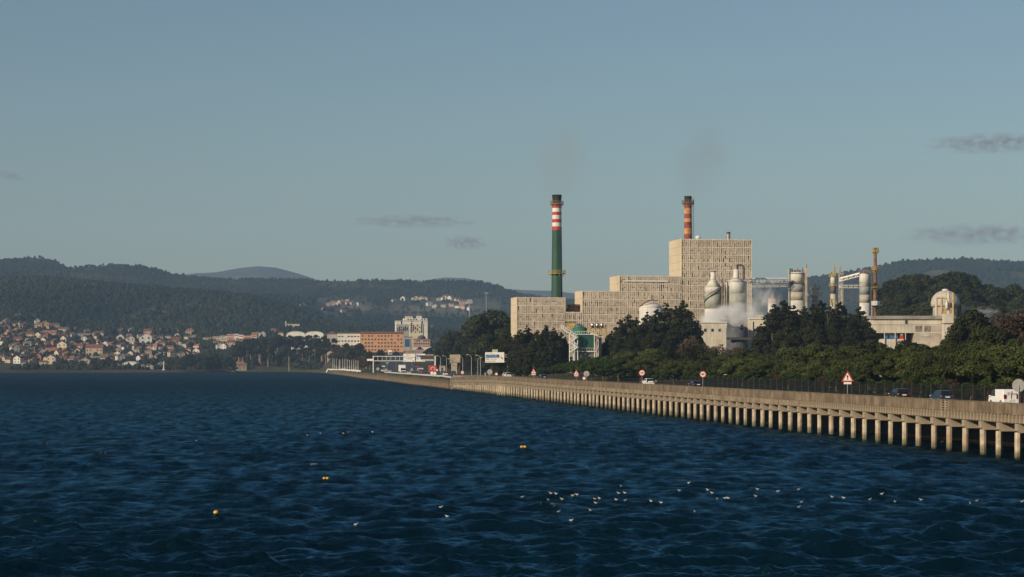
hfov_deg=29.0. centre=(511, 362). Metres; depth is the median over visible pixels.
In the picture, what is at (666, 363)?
pine tree
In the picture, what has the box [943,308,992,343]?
oak tree
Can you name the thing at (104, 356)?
house
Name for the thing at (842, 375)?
hedge bush
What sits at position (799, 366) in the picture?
pine tree
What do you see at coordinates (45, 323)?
house
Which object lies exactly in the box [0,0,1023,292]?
sky
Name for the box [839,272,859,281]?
conveyor bridge
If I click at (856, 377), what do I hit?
hedge bush
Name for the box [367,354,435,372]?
sign gantry
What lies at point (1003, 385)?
bare tree
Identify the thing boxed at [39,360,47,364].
house
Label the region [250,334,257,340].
terraced flats
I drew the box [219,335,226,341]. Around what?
terraced flats
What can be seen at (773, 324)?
evergreen tree
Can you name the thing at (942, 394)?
hatchback car
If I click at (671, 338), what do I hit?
evergreen tree
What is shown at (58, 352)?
house
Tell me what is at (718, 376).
hedge bush
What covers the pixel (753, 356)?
pine tree
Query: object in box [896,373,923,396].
hedge bush
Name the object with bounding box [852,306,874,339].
evergreen tree
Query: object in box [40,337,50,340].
house
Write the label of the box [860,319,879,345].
evergreen tree
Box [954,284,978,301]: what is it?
oak tree
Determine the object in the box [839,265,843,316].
pipe rack
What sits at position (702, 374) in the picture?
road sign
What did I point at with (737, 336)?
vat
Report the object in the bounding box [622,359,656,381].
pine tree
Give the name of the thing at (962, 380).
hedge bush
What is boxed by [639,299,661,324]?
storage tank
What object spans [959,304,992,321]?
gallery
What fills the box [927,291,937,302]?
oak tree
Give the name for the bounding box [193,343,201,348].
house
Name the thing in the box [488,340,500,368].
oak tree
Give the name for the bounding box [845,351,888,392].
pine tree
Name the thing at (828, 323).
evergreen tree
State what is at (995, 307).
oak tree
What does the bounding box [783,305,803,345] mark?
evergreen tree
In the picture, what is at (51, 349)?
house
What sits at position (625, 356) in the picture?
pine tree
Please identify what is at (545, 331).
evergreen tree
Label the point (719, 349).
bare tree
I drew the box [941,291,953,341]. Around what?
stone tower
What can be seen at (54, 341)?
house
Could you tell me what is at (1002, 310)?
evergreen tree
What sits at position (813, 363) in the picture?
pine tree
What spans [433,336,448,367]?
evergreen tree
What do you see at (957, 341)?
oak tree
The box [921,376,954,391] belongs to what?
hedge bush
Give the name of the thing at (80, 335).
house
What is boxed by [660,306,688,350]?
evergreen tree
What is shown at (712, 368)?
pine tree
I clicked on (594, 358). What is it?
hedge bush
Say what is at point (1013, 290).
oak tree
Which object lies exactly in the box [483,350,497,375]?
oak tree
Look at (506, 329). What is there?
evergreen tree
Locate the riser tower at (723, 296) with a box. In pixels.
[722,277,724,321]
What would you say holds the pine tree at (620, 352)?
on the land
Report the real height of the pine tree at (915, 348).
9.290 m
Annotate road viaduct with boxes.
[450,375,1023,459]
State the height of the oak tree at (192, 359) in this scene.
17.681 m
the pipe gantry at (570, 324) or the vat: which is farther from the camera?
the vat
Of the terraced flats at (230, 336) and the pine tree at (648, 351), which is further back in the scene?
the terraced flats at (230, 336)
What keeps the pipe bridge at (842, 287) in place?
on the land
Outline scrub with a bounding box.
[0,316,433,369]
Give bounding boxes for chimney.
[548,194,565,296]
[682,196,693,238]
[871,248,881,315]
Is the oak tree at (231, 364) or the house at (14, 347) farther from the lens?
the house at (14, 347)
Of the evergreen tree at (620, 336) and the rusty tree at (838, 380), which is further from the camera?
the evergreen tree at (620, 336)
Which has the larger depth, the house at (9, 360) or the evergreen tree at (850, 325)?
the house at (9, 360)
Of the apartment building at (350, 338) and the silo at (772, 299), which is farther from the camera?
the apartment building at (350, 338)
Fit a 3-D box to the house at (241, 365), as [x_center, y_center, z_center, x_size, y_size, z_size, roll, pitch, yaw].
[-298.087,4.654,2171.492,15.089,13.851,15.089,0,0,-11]
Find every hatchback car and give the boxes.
[642,378,654,383]
[888,389,910,397]
[929,390,953,400]
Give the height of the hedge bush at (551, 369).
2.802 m
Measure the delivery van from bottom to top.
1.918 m
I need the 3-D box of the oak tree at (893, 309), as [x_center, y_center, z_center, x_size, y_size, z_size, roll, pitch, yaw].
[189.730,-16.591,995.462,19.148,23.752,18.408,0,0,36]
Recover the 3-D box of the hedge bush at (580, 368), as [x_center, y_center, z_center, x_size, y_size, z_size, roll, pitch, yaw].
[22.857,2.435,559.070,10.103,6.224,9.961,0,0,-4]
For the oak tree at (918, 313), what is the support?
on the land
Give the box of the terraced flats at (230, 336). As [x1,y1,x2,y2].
[227,334,233,339]
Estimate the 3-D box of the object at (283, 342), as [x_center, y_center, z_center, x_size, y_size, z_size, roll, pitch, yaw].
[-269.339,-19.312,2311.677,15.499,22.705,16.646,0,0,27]
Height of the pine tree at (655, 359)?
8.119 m
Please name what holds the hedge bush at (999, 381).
on the land
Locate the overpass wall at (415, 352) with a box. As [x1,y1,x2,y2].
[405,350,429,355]
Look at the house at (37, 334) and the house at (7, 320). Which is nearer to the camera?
the house at (37, 334)
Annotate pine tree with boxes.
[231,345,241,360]
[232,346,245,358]
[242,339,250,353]
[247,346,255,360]
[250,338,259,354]
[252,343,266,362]
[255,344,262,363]
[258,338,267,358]
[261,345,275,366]
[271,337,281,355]
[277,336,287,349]
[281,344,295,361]
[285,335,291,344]
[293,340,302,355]
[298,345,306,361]
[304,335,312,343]
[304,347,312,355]
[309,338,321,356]
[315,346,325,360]
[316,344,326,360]
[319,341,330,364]
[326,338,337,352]
[610,350,625,354]
[612,354,633,358]
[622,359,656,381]
[623,350,649,364]
[635,348,674,364]
[636,354,672,381]
[653,358,680,383]
[672,359,698,376]
[689,360,712,372]
[706,361,735,385]
[711,353,739,374]
[716,356,761,386]
[728,348,757,374]
[733,361,768,377]
[744,352,765,384]
[749,354,787,373]
[766,360,798,388]
[775,346,804,359]
[780,360,822,379]
[783,343,842,362]
[800,358,825,390]
[806,344,837,387]
[808,355,851,391]
[822,359,855,391]
[838,345,856,387]
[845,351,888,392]
[853,353,899,381]
[872,352,909,378]
[879,347,896,354]
[893,352,922,395]
[898,343,936,382]
[903,348,967,390]
[910,346,979,389]
[928,349,990,398]
[935,342,959,393]
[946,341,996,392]
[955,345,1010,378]
[976,346,1023,400]
[991,342,1023,374]
[995,345,1023,384]
[1005,339,1023,347]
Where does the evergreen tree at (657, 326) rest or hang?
on the land
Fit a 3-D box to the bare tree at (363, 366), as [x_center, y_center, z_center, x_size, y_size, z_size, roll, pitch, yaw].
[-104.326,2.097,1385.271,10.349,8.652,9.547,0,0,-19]
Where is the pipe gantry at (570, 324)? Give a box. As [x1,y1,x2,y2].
[565,322,605,341]
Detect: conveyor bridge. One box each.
[747,278,788,282]
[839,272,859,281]
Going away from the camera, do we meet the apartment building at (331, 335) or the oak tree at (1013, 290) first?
the oak tree at (1013, 290)
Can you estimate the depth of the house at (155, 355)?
2316.72 m
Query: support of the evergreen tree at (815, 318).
on the land
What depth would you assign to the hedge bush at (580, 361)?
615.40 m
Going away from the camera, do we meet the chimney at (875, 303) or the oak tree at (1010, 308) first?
the chimney at (875, 303)
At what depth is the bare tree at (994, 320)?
468.67 m
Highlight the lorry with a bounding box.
[399,365,405,372]
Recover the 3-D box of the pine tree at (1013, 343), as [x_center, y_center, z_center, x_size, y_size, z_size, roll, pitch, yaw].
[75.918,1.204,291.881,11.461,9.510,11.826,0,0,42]
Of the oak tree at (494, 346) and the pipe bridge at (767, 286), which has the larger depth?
the oak tree at (494, 346)
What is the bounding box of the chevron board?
[428,365,437,374]
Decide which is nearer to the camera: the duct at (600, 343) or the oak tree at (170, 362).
the duct at (600, 343)
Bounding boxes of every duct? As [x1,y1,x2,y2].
[565,304,579,311]
[589,332,603,356]
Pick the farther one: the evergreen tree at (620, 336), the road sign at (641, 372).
the evergreen tree at (620, 336)
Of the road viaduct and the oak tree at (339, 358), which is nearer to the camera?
the road viaduct
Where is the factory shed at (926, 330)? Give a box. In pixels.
[867,315,941,346]
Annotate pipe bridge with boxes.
[751,284,787,287]
[839,285,858,304]
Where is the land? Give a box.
[0,258,1023,448]
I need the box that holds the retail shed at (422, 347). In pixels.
[412,346,430,349]
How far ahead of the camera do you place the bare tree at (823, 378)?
339.86 m
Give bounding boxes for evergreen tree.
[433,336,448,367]
[439,330,455,370]
[455,325,464,371]
[462,322,490,371]
[464,338,476,373]
[473,362,487,373]
[495,330,512,374]
[496,335,512,374]
[500,321,510,337]
[505,333,517,376]
[506,329,527,376]
[515,343,532,375]
[522,337,542,375]
[523,325,533,375]
[526,330,545,374]
[538,338,560,374]
[540,325,554,374]
[546,327,567,373]
[557,332,572,372]
[597,330,614,356]
[607,319,628,352]
[622,314,633,335]
[627,317,644,346]
[638,328,659,364]
[640,308,668,348]
[640,312,650,335]
[659,326,682,374]
[660,303,685,328]
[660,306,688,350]
[674,300,693,326]
[684,313,704,352]
[750,324,772,354]
[752,312,769,343]
[760,304,789,354]
[768,319,798,354]
[776,300,797,321]
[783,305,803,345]
[797,304,829,345]
[797,306,808,322]
[797,320,825,346]
[815,300,828,325]
[822,306,844,336]
[833,301,848,323]
[840,313,860,340]
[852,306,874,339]
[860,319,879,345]
[991,297,1001,306]
[993,306,1004,320]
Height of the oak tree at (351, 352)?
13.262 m
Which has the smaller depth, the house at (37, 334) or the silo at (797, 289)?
the silo at (797, 289)
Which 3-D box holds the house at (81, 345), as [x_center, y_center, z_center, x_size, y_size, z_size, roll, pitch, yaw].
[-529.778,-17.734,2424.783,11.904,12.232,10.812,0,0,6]
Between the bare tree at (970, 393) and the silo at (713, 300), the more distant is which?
the silo at (713, 300)
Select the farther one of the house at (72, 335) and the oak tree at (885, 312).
the house at (72, 335)
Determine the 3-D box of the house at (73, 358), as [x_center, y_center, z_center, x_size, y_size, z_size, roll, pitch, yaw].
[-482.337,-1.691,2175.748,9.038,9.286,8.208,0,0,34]
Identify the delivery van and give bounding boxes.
[988,389,1017,403]
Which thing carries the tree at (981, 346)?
on the land
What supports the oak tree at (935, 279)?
on the land
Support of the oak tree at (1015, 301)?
on the land
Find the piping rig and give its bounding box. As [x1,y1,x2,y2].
[935,293,953,322]
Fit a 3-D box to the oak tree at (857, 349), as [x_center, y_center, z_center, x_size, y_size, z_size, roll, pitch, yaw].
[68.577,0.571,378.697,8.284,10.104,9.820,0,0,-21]
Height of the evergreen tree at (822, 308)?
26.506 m
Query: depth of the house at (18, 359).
2135.64 m
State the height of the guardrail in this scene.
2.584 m
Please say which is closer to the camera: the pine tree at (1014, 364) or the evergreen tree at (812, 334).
the pine tree at (1014, 364)
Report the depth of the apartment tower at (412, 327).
2231.81 m
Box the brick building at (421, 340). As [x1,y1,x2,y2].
[413,335,429,345]
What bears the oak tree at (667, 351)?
on the land
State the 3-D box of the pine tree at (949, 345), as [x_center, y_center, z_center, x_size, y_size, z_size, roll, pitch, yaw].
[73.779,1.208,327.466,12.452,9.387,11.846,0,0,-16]
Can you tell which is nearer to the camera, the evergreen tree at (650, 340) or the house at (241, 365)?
the evergreen tree at (650, 340)
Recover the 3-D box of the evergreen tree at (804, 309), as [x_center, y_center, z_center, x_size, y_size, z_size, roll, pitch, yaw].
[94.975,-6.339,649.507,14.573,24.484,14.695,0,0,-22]
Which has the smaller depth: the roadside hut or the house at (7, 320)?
the roadside hut
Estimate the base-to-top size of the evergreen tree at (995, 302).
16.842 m
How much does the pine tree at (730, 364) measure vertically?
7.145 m
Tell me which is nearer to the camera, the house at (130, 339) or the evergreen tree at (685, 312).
the evergreen tree at (685, 312)
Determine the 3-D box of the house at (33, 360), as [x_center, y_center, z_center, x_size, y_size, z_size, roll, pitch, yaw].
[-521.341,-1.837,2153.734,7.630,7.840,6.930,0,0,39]
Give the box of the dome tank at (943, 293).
[931,289,959,323]
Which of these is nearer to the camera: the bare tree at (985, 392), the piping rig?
the bare tree at (985, 392)
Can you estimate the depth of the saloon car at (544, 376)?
560.73 m
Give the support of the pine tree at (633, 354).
on the land
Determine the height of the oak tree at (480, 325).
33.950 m
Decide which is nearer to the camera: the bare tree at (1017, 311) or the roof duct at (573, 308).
the bare tree at (1017, 311)
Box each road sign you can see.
[639,370,644,375]
[700,371,705,377]
[841,371,853,393]
[1012,379,1023,402]
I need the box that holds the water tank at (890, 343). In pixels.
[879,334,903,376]
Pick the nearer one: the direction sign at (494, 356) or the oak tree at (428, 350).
the direction sign at (494, 356)
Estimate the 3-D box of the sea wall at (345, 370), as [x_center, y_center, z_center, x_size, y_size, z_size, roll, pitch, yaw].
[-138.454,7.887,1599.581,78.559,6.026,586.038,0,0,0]
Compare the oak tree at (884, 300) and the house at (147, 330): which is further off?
the house at (147, 330)
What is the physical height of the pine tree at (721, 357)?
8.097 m
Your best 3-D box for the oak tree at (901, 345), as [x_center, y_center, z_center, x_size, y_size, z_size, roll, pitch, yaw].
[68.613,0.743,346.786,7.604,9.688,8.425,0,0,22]
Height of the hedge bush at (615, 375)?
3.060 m
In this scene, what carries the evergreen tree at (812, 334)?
on the land
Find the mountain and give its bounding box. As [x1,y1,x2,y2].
[186,266,574,298]
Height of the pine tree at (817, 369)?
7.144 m
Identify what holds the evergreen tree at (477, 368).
on the land
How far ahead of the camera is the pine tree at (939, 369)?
281.93 m
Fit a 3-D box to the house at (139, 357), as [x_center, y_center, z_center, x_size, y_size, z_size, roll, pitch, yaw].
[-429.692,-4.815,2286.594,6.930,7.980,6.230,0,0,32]
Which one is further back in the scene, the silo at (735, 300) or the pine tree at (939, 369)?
the silo at (735, 300)
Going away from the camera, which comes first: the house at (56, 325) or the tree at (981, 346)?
the tree at (981, 346)
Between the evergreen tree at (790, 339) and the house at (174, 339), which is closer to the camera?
the evergreen tree at (790, 339)
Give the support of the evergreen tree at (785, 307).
on the land
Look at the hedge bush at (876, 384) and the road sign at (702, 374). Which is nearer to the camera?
the hedge bush at (876, 384)
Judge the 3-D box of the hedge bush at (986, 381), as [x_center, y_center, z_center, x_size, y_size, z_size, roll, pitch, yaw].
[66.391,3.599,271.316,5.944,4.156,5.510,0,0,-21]
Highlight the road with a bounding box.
[383,352,975,403]
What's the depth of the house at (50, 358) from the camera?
2142.03 m
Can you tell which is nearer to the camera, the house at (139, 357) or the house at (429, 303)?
the house at (139, 357)
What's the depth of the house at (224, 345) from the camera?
2553.77 m
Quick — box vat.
[726,322,753,374]
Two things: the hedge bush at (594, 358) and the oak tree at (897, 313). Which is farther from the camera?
the oak tree at (897, 313)
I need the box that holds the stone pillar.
[450,355,459,373]
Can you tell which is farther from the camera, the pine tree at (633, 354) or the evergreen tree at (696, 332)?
the evergreen tree at (696, 332)
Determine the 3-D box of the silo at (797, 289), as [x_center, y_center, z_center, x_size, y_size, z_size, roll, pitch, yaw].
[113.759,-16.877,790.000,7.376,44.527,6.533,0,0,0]
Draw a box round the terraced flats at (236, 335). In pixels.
[234,333,239,339]
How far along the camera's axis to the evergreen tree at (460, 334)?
1248.96 m
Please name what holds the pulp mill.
on the land
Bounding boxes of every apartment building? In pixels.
[327,331,336,361]
[337,332,359,350]
[360,332,403,351]
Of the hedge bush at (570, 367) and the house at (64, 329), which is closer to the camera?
the hedge bush at (570, 367)
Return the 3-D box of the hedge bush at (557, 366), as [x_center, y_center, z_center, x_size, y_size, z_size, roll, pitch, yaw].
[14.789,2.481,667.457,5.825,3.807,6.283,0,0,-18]
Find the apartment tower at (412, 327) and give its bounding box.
[395,313,427,350]
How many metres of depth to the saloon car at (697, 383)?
373.13 m
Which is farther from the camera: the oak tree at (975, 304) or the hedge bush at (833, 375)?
the oak tree at (975, 304)
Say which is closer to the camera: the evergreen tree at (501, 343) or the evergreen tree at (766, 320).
the evergreen tree at (766, 320)
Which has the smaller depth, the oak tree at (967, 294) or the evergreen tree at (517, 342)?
the evergreen tree at (517, 342)
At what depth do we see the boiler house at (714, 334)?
745.00 m
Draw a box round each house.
[2,318,11,322]
[5,357,12,362]
[9,344,18,351]
[13,355,23,363]
[21,355,28,360]
[23,341,31,346]
[25,331,34,336]
[28,358,36,362]
[34,323,42,329]
[35,332,43,337]
[35,353,45,359]
[38,350,49,354]
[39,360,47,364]
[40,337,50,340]
[42,320,48,327]
[43,330,57,334]
[45,347,58,351]
[46,354,59,363]
[50,323,60,327]
[50,338,59,344]
[54,349,67,355]
[57,327,69,331]
[57,340,69,348]
[60,335,70,341]
[68,357,77,360]
[69,332,77,338]
[73,343,84,348]
[76,333,92,337]
[78,357,89,363]
[85,344,103,355]
[100,354,113,358]
[115,353,123,360]
[116,343,127,348]
[120,346,130,351]
[123,353,130,359]
[125,335,134,343]
[136,355,142,359]
[139,332,152,342]
[143,329,151,334]
[145,344,152,349]
[145,349,153,354]
[153,343,161,348]
[154,353,162,359]
[167,350,176,356]
[171,337,179,342]
[177,351,184,356]
[185,329,193,334]
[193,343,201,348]
[220,343,228,348]
[227,340,234,346]
[235,361,246,370]
[337,300,344,305]
[426,301,432,305]
[447,295,453,300]
[560,324,596,371]
[699,315,766,374]
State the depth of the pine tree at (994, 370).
267.34 m
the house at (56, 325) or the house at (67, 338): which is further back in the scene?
the house at (56, 325)
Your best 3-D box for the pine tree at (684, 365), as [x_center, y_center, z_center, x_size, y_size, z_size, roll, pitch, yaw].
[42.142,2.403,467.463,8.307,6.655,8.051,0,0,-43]
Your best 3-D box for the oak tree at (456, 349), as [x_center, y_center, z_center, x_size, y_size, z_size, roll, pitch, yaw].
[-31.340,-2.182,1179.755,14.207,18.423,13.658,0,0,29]
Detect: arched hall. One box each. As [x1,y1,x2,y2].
[122,361,140,364]
[286,331,324,350]
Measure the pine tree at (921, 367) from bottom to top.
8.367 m
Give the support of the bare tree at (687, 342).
on the land
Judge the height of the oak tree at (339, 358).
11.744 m
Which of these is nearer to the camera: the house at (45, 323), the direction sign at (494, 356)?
the direction sign at (494, 356)
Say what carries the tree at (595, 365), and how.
on the land
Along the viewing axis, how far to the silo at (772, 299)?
803.72 m
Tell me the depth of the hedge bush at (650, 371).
498.85 m
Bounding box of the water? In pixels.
[0,372,1023,576]
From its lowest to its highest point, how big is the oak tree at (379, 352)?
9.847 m
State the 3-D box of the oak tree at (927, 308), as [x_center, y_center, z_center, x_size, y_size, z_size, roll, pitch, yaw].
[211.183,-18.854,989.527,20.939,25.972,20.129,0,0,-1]
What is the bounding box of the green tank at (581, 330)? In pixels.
[573,327,586,333]
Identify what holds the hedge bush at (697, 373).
on the land
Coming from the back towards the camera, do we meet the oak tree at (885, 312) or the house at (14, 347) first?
the house at (14, 347)
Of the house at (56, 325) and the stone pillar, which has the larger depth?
the house at (56, 325)
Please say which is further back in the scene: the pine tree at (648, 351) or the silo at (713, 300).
the silo at (713, 300)
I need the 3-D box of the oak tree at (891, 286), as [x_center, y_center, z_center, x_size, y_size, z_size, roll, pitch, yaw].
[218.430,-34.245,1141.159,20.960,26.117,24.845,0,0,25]
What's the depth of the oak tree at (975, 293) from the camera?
1081.86 m
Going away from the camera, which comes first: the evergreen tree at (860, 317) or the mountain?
the evergreen tree at (860, 317)
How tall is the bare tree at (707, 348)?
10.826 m
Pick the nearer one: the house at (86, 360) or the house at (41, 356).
the house at (86, 360)
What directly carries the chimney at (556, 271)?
on the land
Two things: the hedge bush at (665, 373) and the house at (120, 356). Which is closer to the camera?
the hedge bush at (665, 373)
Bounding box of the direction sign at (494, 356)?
[485,350,507,366]
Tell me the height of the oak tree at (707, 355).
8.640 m
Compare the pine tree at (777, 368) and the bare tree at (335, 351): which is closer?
the pine tree at (777, 368)
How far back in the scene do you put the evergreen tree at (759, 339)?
638.40 m
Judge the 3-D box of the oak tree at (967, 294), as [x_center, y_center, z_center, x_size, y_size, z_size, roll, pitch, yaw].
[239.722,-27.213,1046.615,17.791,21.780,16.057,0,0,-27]
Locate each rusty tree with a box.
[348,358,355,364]
[834,378,843,393]
[997,314,1023,339]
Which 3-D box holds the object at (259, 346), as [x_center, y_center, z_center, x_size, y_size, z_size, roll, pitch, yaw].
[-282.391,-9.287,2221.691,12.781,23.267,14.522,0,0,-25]
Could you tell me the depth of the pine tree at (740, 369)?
408.09 m
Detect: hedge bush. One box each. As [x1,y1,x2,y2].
[535,367,548,373]
[547,367,558,374]
[548,364,561,373]
[557,365,569,375]
[564,363,581,377]
[573,359,587,373]
[574,360,597,379]
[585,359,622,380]
[589,356,602,360]
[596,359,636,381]
[608,357,634,379]
[612,372,624,380]
[638,368,657,378]
[651,370,671,383]
[660,368,682,383]
[689,369,711,381]
[710,374,722,381]
[739,371,759,387]
[781,372,801,385]
[798,374,818,384]
[822,371,841,386]
[833,371,869,383]
[848,371,882,385]
[872,379,892,390]
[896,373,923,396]
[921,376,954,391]
[932,374,973,388]
[957,382,978,393]
[976,376,995,390]
[992,373,1023,388]
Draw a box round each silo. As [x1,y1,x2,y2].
[704,268,721,321]
[725,264,746,326]
[768,293,776,312]
[788,264,806,314]
[807,283,821,307]
[829,264,836,308]
[859,269,870,315]
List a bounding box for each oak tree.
[167,359,174,365]
[183,354,195,369]
[225,360,236,371]
[335,356,345,365]
[345,348,355,361]
[360,349,366,355]
[365,351,372,356]
[376,350,384,359]
[425,348,432,354]
[438,331,458,362]
[448,344,466,372]
[454,316,476,372]
[465,309,510,374]
[470,333,500,374]
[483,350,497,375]
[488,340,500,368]
[656,345,679,378]
[679,345,703,360]
[696,350,718,383]
[848,339,887,388]
[855,288,880,313]
[877,281,904,300]
[877,298,895,309]
[877,306,900,314]
[877,309,892,315]
[887,340,916,388]
[890,311,903,315]
[892,274,919,286]
[894,291,927,307]
[900,282,933,296]
[900,304,921,315]
[902,273,933,288]
[909,310,932,315]
[917,302,932,313]
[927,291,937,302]
[928,282,959,293]
[933,273,957,285]
[936,271,972,288]
[940,335,967,345]
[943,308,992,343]
[947,274,981,288]
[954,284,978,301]
[956,293,971,305]
[958,285,982,302]
[958,291,973,305]
[958,301,986,316]
[958,328,981,394]
[975,285,997,303]
[977,291,991,304]
[977,325,1011,377]
[978,284,1010,306]
[979,302,995,314]
[990,304,1006,315]
[1002,311,1019,319]
[1004,283,1023,300]
[1005,305,1022,314]
[1009,296,1023,313]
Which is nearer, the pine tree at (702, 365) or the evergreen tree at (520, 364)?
the pine tree at (702, 365)
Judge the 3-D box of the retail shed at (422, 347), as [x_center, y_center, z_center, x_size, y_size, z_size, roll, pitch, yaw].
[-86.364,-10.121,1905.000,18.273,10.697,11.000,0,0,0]
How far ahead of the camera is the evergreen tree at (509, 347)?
737.46 m
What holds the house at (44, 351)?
on the land
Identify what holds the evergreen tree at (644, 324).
on the land
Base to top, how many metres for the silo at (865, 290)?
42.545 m
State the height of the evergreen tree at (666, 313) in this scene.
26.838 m
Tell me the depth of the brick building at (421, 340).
2000.47 m
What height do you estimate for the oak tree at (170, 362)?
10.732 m
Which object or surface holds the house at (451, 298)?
on the land
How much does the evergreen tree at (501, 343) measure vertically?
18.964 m
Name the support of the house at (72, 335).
on the land
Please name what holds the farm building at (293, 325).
on the land
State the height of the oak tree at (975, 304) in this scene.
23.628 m
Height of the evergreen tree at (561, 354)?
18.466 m
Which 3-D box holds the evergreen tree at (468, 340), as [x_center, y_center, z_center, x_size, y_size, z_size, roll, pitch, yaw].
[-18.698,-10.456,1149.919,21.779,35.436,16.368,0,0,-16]
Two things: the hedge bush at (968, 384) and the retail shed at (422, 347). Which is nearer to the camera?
the hedge bush at (968, 384)
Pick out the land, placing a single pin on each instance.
(494, 303)
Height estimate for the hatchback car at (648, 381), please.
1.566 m
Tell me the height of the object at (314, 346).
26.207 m
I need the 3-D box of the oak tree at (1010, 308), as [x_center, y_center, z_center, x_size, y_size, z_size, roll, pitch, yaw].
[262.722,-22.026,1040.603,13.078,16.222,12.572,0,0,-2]
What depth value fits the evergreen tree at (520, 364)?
714.23 m
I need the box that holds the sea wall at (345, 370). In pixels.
[326,369,361,372]
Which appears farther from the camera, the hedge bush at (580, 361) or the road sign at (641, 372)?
the hedge bush at (580, 361)
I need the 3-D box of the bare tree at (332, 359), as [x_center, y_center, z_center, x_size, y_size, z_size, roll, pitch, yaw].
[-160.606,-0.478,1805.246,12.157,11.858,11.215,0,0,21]
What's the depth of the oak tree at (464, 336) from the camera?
1199.80 m
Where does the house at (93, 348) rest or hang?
on the land
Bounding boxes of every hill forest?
[0,255,574,336]
[752,256,1023,317]
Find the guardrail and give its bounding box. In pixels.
[384,371,451,377]
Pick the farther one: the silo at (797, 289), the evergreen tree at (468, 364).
the evergreen tree at (468, 364)
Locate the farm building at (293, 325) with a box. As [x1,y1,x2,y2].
[285,321,299,326]
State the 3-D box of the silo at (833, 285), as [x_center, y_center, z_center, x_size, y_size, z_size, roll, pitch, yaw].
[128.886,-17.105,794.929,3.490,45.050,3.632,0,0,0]
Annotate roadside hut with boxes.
[439,365,445,370]
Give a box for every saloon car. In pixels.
[539,374,547,378]
[688,381,702,386]
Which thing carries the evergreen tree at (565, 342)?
on the land
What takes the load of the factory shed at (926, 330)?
on the land
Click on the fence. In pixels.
(863, 389)
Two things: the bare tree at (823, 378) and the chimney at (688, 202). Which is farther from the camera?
the chimney at (688, 202)
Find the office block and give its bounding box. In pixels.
[405,337,411,349]
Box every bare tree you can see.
[330,356,336,367]
[333,346,342,352]
[357,360,369,370]
[675,335,707,352]
[701,345,719,353]
[710,344,730,360]
[723,346,745,355]
[771,375,784,385]
[787,377,800,388]
[816,375,831,388]
[940,379,960,390]
[964,388,976,399]
[980,387,994,400]
[986,313,1005,328]
[995,308,1023,326]
[995,383,1010,388]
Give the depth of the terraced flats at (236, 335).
2700.00 m
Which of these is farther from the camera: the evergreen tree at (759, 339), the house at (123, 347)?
the house at (123, 347)
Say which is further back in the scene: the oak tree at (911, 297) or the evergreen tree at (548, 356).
the oak tree at (911, 297)
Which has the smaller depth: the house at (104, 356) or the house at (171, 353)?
the house at (104, 356)
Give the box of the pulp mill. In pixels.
[511,238,751,374]
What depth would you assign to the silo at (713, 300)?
772.42 m
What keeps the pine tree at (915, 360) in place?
on the land
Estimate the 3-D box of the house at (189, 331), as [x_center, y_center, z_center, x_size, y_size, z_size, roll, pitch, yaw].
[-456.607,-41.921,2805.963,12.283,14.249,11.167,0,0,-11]
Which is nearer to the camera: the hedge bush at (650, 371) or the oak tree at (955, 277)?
the hedge bush at (650, 371)
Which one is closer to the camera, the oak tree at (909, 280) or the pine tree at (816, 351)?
the pine tree at (816, 351)
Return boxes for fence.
[690,376,1023,402]
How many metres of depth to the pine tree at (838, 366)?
343.88 m
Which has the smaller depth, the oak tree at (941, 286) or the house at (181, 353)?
the oak tree at (941, 286)
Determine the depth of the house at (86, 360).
2126.19 m

